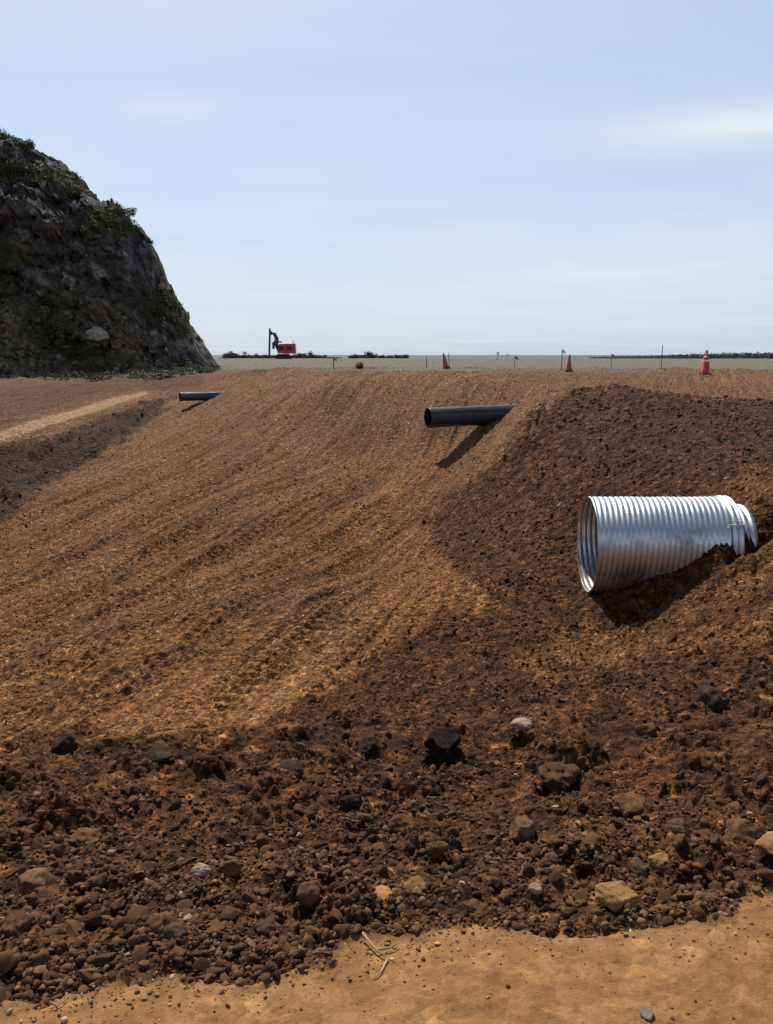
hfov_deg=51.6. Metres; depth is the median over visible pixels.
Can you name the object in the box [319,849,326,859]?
soil clod
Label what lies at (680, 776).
soil clod
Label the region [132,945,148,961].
soil clod
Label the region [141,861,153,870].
soil clod
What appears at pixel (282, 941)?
soil clod
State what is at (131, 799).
soil clod
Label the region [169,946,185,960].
soil clod
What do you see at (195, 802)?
soil clod
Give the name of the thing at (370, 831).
soil clod
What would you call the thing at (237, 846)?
soil clod
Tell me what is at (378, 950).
dry twig
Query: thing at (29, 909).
soil clod
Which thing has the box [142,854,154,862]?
soil clod
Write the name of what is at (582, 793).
soil clod
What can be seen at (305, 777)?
soil clod
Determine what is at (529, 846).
soil clod
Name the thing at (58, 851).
soil clod
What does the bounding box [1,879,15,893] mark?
soil clod
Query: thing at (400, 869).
soil clod
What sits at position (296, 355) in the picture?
bush
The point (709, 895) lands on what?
soil clod
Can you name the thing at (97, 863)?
soil clod
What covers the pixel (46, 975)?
soil clod
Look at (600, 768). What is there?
soil clod
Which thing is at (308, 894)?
rock
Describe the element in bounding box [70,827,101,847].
rock
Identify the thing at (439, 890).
soil clod
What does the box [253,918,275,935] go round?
rock
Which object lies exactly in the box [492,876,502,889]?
soil clod
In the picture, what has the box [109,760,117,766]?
soil clod
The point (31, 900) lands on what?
soil clod
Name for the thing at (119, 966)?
soil clod
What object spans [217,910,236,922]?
soil clod
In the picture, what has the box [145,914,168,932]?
rock
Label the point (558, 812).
soil clod
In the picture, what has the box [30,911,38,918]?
soil clod
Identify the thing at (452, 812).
soil clod
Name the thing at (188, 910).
soil clod
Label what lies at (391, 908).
soil clod
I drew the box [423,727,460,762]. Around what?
rock
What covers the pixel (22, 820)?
soil clod
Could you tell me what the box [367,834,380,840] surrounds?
soil clod
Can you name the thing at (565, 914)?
soil clod
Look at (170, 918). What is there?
soil clod
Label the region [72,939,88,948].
soil clod
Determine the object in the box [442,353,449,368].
traffic cone
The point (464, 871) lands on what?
soil clod
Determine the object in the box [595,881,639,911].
rock
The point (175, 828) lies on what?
soil clod
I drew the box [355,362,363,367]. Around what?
rock
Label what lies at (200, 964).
soil clod
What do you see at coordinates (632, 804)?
rock
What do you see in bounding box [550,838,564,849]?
soil clod
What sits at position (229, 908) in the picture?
soil clod
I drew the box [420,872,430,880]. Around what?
soil clod
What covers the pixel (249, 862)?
soil clod
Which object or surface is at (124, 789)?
soil clod
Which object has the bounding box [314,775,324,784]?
soil clod
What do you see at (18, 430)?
path
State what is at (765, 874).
soil clod
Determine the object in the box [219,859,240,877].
rock
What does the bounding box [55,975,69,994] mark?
soil clod
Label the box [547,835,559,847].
soil clod
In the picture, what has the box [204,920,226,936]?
soil clod
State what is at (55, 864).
soil clod
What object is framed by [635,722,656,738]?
rock
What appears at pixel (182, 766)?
soil clod
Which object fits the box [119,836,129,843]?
soil clod
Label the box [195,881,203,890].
soil clod
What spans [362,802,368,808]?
soil clod
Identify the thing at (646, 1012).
pebble
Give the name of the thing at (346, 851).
soil clod
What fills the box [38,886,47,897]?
soil clod
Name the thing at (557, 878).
soil clod
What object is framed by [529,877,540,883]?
soil clod
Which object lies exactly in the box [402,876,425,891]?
rock
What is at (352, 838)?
soil clod
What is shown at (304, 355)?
bush
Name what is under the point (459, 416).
black culvert pipe
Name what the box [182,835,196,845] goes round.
soil clod
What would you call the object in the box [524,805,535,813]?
soil clod
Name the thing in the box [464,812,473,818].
soil clod
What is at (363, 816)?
soil clod
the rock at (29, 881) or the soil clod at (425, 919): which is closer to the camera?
the soil clod at (425, 919)
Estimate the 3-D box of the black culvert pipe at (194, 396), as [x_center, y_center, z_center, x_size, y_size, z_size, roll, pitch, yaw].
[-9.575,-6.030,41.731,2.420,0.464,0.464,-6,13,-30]
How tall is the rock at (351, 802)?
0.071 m
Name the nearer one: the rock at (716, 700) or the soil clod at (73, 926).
the soil clod at (73, 926)
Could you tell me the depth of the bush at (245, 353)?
256.41 m
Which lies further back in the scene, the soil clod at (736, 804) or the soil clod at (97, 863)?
the soil clod at (736, 804)
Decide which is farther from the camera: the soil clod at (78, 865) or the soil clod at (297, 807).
the soil clod at (297, 807)
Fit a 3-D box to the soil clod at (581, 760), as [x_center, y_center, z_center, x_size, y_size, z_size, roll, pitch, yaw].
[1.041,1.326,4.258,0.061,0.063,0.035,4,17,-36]
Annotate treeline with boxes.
[588,351,772,358]
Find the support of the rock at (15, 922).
on the ground
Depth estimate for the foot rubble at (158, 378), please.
71.91 m
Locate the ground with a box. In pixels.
[0,366,772,1004]
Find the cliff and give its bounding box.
[0,131,217,377]
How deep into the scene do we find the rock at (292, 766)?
4.00 m
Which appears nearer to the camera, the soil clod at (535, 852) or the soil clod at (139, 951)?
the soil clod at (139, 951)
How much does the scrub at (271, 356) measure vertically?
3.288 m
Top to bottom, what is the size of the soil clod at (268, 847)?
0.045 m
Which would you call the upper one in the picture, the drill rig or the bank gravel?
the drill rig
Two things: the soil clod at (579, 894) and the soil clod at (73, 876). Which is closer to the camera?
the soil clod at (579, 894)
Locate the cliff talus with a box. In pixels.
[0,276,195,375]
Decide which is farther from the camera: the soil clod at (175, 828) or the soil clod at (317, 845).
the soil clod at (175, 828)
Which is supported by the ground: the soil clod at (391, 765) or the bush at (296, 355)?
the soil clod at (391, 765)
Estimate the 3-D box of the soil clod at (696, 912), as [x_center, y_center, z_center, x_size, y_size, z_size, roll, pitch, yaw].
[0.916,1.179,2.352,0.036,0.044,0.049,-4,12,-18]
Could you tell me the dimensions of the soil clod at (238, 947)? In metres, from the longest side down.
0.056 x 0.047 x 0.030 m
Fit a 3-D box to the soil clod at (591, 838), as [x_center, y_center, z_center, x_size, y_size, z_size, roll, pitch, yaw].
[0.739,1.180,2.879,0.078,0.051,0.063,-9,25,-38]
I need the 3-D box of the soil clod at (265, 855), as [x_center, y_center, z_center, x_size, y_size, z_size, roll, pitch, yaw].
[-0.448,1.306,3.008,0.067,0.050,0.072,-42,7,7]
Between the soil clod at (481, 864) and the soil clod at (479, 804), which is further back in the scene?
the soil clod at (479, 804)
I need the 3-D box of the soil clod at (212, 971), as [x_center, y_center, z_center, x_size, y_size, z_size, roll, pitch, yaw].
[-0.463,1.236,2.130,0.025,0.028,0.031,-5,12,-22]
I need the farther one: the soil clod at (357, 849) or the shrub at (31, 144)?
the shrub at (31, 144)
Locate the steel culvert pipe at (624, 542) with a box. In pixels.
[577,495,757,591]
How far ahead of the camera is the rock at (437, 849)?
2.93 m
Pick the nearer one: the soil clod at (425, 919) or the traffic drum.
the soil clod at (425, 919)
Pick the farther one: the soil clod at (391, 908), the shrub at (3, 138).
the shrub at (3, 138)
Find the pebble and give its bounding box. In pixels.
[640,1005,653,1021]
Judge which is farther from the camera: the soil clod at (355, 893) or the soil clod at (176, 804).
the soil clod at (176, 804)
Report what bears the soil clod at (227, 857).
on the ground
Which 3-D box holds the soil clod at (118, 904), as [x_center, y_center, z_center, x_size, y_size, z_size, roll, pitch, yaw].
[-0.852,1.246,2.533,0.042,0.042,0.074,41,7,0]
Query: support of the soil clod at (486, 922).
on the ground
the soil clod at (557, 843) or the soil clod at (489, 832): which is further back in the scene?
the soil clod at (489, 832)
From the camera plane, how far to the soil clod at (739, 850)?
2.84 m
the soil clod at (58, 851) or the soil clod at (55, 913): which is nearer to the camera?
the soil clod at (55, 913)
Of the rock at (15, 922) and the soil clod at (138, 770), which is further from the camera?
the soil clod at (138, 770)
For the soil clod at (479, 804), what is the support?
on the ground
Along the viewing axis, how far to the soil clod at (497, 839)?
3.10 m
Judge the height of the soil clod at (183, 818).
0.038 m
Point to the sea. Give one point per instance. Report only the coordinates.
(480, 356)
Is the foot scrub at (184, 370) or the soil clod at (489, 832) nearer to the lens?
the soil clod at (489, 832)
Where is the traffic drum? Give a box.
[699,350,711,373]
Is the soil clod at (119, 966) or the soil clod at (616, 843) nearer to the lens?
the soil clod at (119, 966)
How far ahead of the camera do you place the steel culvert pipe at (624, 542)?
11.67 m
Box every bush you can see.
[227,351,239,357]
[239,351,247,357]
[292,353,301,357]
[301,351,313,357]
[364,352,378,357]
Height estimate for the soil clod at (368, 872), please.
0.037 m
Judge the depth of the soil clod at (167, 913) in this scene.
2.48 m
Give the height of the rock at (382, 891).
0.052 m
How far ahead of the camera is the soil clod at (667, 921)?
2.33 m
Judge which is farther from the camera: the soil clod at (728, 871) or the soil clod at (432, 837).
the soil clod at (432, 837)
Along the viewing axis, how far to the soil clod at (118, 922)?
2.32 m
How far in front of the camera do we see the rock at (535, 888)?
2.51 m
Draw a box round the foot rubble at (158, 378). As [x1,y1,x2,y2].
[0,367,221,382]
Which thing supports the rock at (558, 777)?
on the ground
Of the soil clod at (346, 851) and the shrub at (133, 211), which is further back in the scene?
the shrub at (133, 211)
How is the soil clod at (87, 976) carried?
on the ground
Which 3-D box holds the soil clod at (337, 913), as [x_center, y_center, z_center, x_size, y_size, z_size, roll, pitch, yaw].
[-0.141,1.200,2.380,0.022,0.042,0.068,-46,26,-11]
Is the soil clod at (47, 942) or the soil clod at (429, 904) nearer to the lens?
the soil clod at (47, 942)
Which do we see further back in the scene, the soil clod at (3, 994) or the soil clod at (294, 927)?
the soil clod at (294, 927)
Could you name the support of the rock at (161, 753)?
on the ground
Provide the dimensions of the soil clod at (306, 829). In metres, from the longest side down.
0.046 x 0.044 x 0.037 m
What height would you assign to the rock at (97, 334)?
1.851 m
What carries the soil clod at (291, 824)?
on the ground
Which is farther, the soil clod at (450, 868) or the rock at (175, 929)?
the soil clod at (450, 868)
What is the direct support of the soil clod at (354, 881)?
on the ground
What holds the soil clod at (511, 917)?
on the ground
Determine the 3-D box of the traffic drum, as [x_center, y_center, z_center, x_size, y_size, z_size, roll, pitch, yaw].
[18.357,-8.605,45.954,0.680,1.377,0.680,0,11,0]
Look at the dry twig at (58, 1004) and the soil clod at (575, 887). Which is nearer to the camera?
the dry twig at (58, 1004)
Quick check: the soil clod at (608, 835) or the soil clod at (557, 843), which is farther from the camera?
the soil clod at (608, 835)
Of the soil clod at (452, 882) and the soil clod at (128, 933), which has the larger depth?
the soil clod at (452, 882)
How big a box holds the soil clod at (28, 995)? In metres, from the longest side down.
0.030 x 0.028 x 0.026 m
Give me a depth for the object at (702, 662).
11.69 m
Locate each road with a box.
[0,888,772,1023]
[214,358,772,371]
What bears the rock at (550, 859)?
on the ground
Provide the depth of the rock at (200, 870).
2.85 m
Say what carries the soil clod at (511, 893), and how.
on the ground
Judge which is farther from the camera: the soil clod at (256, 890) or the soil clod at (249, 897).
the soil clod at (256, 890)
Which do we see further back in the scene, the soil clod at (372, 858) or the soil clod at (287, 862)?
the soil clod at (372, 858)
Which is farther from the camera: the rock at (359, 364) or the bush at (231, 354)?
the bush at (231, 354)
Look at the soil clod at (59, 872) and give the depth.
2.82 m
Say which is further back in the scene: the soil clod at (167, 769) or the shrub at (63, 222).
the shrub at (63, 222)
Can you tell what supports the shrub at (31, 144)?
on the cliff
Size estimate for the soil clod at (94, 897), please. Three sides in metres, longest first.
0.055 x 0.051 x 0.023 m
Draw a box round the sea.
[212,355,690,357]
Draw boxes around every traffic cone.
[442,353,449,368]
[565,354,573,371]
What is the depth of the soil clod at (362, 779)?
4.00 m
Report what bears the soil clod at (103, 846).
on the ground
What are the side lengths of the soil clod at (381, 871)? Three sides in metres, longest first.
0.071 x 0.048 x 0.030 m
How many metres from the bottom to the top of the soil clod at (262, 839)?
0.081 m
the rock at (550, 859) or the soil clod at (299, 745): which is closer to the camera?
the rock at (550, 859)
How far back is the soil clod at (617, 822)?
3.14 m
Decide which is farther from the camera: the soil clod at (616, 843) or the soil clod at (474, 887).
the soil clod at (616, 843)
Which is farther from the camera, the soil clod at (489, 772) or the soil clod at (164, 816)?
the soil clod at (489, 772)
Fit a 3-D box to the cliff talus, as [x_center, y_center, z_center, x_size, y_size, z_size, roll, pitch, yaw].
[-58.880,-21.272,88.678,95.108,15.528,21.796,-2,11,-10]
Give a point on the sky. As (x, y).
(332, 177)
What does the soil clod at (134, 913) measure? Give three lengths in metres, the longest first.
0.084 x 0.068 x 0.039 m
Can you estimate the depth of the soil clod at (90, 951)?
2.21 m
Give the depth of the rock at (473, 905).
2.44 m
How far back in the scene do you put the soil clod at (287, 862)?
2.84 m
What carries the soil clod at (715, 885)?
on the ground
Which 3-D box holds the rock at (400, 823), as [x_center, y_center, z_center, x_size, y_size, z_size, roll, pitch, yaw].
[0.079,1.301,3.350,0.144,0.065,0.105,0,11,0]
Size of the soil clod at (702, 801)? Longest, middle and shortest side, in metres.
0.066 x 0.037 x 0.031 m
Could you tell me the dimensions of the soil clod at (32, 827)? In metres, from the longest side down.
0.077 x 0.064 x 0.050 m
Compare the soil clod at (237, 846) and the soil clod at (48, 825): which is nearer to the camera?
the soil clod at (237, 846)
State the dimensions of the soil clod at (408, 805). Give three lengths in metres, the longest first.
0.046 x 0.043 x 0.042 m
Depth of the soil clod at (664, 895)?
2.56 m
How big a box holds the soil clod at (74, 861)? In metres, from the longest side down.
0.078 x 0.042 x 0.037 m
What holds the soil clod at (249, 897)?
on the ground
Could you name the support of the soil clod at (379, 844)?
on the ground
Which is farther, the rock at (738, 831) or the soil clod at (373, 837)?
the soil clod at (373, 837)
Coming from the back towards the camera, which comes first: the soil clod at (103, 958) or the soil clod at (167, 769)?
the soil clod at (167, 769)
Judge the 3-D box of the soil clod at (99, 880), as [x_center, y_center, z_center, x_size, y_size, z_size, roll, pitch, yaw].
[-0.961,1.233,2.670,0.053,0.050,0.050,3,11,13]
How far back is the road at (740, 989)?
2.07 m
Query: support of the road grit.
on the road at (740, 989)
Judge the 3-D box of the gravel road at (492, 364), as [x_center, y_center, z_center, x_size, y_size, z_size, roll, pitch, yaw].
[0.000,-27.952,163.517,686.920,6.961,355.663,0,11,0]
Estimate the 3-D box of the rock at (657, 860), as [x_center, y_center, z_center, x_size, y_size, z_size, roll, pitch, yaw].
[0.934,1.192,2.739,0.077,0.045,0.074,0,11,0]
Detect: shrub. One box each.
[0,134,19,141]
[3,157,37,178]
[14,138,35,152]
[54,214,75,232]
[121,207,136,216]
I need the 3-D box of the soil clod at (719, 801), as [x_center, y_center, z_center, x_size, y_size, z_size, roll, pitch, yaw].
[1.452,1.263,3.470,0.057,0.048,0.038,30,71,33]
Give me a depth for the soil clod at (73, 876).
2.74 m
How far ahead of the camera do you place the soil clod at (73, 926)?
2.34 m
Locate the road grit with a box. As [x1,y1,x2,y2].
[0,894,772,1023]
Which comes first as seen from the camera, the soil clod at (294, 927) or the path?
the soil clod at (294, 927)
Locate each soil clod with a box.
[0,805,10,813]
[0,949,16,974]
[0,986,12,1002]
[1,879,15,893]
[5,866,25,879]
[14,816,27,823]
[15,827,34,837]
[21,894,38,906]
[21,905,33,912]
[21,990,33,1001]
[27,823,36,831]
[28,951,50,963]
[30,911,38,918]
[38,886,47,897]
[41,969,50,980]
[43,928,57,936]
[43,934,67,945]
[44,821,53,834]
[50,859,63,867]
[50,908,58,921]
[52,777,63,785]
[52,844,65,857]
[53,834,63,842]
[54,868,63,875]
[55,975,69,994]
[65,919,80,934]
[67,870,79,884]
[71,857,85,865]
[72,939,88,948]
[75,861,83,870]
[78,910,103,928]
[81,972,91,983]
[83,891,99,905]
[86,946,93,956]
[90,872,107,888]
[92,952,116,965]
[94,858,104,867]
[96,843,106,850]
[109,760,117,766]
[109,895,125,912]
[110,915,132,931]
[113,963,122,970]
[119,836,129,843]
[120,786,129,792]
[123,929,134,937]
[126,906,153,920]
[128,795,138,803]
[131,903,143,908]
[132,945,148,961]
[133,766,147,775]
[134,845,145,857]
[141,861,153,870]
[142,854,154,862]
[144,807,152,815]
[147,824,156,830]
[158,814,168,819]
[158,911,175,915]
[163,766,171,774]
[163,914,177,923]
[166,799,182,809]
[169,825,179,831]
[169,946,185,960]
[177,899,193,908]
[179,763,187,770]
[179,813,189,822]
[180,857,200,864]
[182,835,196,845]
[182,908,193,913]
[190,957,212,974]
[192,799,201,805]
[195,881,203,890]
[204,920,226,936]
[208,913,216,919]
[209,763,214,771]
[209,969,217,978]
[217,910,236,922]
[221,832,228,846]
[222,905,238,912]
[223,855,236,860]
[224,848,235,855]
[232,842,240,851]
[233,943,245,951]
[240,826,248,831]
[242,890,256,904]
[246,857,257,865]
[253,887,259,893]
[256,833,268,846]
[259,844,273,852]
[261,851,275,860]
[266,863,278,871]
[273,906,283,914]
[277,935,287,945]
[283,856,289,865]
[287,821,296,828]
[288,922,299,932]
[292,803,304,813]
[293,948,298,956]
[295,742,305,749]
[302,774,310,780]
[302,828,312,833]
[303,934,314,949]
[307,804,317,819]
[312,841,323,848]
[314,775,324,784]
[317,904,327,913]
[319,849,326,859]
[324,882,338,895]
[331,908,343,923]
[333,923,349,938]
[341,848,350,854]
[346,878,357,888]
[347,832,356,843]
[352,843,360,853]
[352,888,357,898]
[355,812,373,821]
[357,869,372,875]
[359,776,366,783]
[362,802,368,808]
[364,851,371,858]
[365,827,378,835]
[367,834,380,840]
[367,856,375,861]
[372,842,384,850]
[375,865,387,877]
[386,763,395,771]
[387,904,395,911]
[391,843,399,850]
[396,863,403,874]
[404,842,415,849]
[405,802,412,809]
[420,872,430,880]
[420,915,429,923]
[422,900,434,907]
[428,831,436,842]
[433,887,443,894]
[436,811,446,820]
[445,865,453,873]
[446,879,457,885]
[447,806,456,811]
[447,810,456,815]
[456,868,469,875]
[456,882,463,893]
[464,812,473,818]
[471,883,478,890]
[473,802,483,808]
[477,859,488,872]
[478,769,491,774]
[481,919,493,926]
[483,829,495,836]
[489,868,500,876]
[490,835,500,846]
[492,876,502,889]
[504,889,513,898]
[505,915,516,920]
[522,862,535,877]
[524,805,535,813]
[525,841,533,851]
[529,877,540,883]
[530,846,540,860]
[545,815,557,822]
[546,915,558,923]
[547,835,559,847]
[549,868,564,886]
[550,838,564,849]
[552,808,564,815]
[561,908,570,917]
[572,883,578,889]
[572,888,587,900]
[576,790,587,799]
[577,756,586,764]
[582,799,590,808]
[584,831,600,844]
[593,765,606,771]
[603,830,617,839]
[611,817,625,828]
[611,840,623,852]
[634,882,648,890]
[644,823,654,827]
[657,889,672,903]
[662,916,673,927]
[673,833,685,849]
[676,771,685,780]
[676,892,694,901]
[685,800,694,810]
[690,905,704,919]
[699,796,704,805]
[699,816,712,828]
[703,892,719,901]
[708,833,720,847]
[710,880,722,889]
[714,764,721,773]
[715,797,724,805]
[724,866,733,877]
[727,801,740,810]
[735,846,749,857]
[741,784,748,792]
[748,860,754,868]
[756,774,767,784]
[757,868,772,882]
[761,805,772,815]
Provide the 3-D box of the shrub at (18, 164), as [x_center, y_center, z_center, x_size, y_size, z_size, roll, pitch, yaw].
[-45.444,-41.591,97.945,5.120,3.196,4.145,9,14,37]
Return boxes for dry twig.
[49,997,67,1008]
[362,932,398,979]
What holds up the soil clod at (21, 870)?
on the ground
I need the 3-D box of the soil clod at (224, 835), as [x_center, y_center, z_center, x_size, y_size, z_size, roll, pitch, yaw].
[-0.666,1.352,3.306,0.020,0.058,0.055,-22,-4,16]
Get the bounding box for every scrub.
[0,127,192,374]
[1,363,221,381]
[220,354,339,357]
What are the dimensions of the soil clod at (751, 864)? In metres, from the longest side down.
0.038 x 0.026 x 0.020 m
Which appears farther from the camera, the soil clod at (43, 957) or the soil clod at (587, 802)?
the soil clod at (587, 802)
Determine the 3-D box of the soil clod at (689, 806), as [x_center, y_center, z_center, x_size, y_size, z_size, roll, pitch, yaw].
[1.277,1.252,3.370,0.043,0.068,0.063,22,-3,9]
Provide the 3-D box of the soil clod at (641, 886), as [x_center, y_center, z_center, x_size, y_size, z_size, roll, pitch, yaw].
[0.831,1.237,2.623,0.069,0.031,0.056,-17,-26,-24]
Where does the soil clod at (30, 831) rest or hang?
on the ground
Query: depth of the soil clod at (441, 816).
3.44 m
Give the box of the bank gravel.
[0,653,772,1008]
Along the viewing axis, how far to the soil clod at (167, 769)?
4.01 m
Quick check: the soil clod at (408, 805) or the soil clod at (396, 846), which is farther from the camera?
the soil clod at (408, 805)
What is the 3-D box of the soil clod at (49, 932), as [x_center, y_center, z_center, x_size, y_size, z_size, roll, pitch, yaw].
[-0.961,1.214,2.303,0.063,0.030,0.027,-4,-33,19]
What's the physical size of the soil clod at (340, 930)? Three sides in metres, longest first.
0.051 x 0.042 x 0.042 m
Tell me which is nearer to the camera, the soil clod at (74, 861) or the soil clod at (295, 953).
the soil clod at (295, 953)
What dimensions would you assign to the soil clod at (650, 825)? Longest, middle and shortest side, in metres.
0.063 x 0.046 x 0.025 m
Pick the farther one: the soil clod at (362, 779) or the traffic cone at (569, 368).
the traffic cone at (569, 368)
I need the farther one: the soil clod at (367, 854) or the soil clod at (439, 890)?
the soil clod at (367, 854)
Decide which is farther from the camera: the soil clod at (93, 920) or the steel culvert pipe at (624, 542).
the steel culvert pipe at (624, 542)
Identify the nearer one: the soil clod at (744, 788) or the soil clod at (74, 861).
the soil clod at (74, 861)
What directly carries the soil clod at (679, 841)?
on the ground
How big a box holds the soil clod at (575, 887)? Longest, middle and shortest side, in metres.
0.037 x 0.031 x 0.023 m
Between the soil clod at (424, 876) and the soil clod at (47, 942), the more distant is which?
the soil clod at (424, 876)
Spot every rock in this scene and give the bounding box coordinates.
[0,910,32,938]
[17,867,52,895]
[51,732,77,754]
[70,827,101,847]
[86,326,108,342]
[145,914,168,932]
[147,742,172,763]
[163,921,187,940]
[191,862,210,877]
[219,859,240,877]
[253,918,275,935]
[278,758,303,778]
[296,881,319,909]
[339,794,362,809]
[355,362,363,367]
[358,735,378,752]
[373,885,391,899]
[388,814,414,835]
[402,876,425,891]
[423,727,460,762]
[424,841,449,858]
[466,898,482,914]
[509,815,534,842]
[510,718,531,730]
[528,883,541,894]
[538,762,580,794]
[542,852,559,866]
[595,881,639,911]
[612,792,645,816]
[627,857,647,876]
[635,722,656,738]
[648,852,669,869]
[665,818,689,836]
[696,684,729,713]
[723,817,759,844]
[754,831,772,854]
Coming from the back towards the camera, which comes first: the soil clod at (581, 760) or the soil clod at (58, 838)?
the soil clod at (581, 760)
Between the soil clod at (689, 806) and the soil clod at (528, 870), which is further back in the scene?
the soil clod at (689, 806)
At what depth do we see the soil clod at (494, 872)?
2.71 m
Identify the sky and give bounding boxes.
[0,0,772,354]
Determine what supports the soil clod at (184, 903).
on the ground
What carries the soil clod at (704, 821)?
on the ground
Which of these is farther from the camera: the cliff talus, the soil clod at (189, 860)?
the cliff talus
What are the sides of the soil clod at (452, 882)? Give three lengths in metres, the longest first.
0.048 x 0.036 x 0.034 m
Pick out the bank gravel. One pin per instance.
(162, 943)
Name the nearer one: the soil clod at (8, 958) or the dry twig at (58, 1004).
the dry twig at (58, 1004)
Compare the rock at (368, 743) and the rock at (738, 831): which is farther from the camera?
the rock at (368, 743)
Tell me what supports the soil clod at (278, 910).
on the ground
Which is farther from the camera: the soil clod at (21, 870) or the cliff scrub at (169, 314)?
the cliff scrub at (169, 314)
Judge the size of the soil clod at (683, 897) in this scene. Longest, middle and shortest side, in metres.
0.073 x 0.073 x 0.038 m
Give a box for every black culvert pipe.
[179,392,222,400]
[424,404,516,427]
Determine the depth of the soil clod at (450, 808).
3.72 m
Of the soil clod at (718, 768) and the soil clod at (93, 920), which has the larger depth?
the soil clod at (718, 768)
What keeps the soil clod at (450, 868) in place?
on the ground
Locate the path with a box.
[0,391,147,441]
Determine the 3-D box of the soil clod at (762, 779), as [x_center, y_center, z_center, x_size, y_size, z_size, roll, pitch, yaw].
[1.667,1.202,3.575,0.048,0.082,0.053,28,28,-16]
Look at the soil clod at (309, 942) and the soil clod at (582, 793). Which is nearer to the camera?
the soil clod at (309, 942)
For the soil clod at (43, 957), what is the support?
on the ground
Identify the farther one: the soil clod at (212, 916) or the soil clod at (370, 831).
the soil clod at (370, 831)
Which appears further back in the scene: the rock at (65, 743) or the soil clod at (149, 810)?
the rock at (65, 743)
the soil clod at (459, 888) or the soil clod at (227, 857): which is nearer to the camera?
the soil clod at (459, 888)
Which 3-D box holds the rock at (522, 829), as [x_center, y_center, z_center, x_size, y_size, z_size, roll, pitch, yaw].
[0.542,1.264,3.188,0.102,0.096,0.114,0,11,0]
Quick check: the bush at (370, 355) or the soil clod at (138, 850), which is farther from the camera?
the bush at (370, 355)
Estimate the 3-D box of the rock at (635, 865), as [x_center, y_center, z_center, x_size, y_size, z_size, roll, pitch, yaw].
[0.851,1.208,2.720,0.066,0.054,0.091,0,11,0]
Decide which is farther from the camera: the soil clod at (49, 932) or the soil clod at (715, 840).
the soil clod at (715, 840)
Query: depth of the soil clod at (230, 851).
3.19 m
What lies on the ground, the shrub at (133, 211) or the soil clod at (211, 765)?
the soil clod at (211, 765)
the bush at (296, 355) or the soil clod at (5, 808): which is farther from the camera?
the bush at (296, 355)
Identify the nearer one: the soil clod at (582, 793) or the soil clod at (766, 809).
the soil clod at (766, 809)
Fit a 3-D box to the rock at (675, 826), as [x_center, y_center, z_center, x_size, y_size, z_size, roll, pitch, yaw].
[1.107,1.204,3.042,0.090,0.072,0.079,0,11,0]
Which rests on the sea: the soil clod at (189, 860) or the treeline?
the treeline
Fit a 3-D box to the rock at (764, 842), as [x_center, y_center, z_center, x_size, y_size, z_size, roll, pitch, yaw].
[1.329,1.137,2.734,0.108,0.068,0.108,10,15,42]
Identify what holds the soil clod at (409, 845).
on the ground
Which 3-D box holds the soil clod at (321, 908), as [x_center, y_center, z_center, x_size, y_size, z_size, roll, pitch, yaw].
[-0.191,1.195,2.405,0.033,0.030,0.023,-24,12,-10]
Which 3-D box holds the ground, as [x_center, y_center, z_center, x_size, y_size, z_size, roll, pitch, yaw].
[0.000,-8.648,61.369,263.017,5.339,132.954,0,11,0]
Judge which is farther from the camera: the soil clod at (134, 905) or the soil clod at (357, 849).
the soil clod at (357, 849)
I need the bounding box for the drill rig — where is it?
[268,328,295,358]
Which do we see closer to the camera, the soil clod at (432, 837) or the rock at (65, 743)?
the soil clod at (432, 837)
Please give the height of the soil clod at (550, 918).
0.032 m
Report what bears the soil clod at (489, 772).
on the ground
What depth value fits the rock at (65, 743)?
4.29 m
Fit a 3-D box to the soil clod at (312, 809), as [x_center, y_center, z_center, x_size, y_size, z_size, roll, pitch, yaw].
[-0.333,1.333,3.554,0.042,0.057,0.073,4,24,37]
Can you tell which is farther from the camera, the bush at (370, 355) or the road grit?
the bush at (370, 355)
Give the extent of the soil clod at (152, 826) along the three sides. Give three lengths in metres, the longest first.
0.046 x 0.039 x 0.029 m
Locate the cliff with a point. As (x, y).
(108, 274)
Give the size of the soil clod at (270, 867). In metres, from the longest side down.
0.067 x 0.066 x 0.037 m
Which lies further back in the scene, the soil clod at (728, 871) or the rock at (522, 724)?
the rock at (522, 724)
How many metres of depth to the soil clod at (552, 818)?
3.29 m
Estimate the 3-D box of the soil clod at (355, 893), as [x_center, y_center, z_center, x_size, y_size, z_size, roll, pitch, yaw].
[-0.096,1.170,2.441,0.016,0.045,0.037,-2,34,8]
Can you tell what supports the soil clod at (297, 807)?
on the ground
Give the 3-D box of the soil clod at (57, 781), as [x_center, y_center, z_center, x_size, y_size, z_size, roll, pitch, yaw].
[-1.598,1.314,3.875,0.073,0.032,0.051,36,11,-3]
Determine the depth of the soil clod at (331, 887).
2.59 m
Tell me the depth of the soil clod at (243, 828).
3.38 m

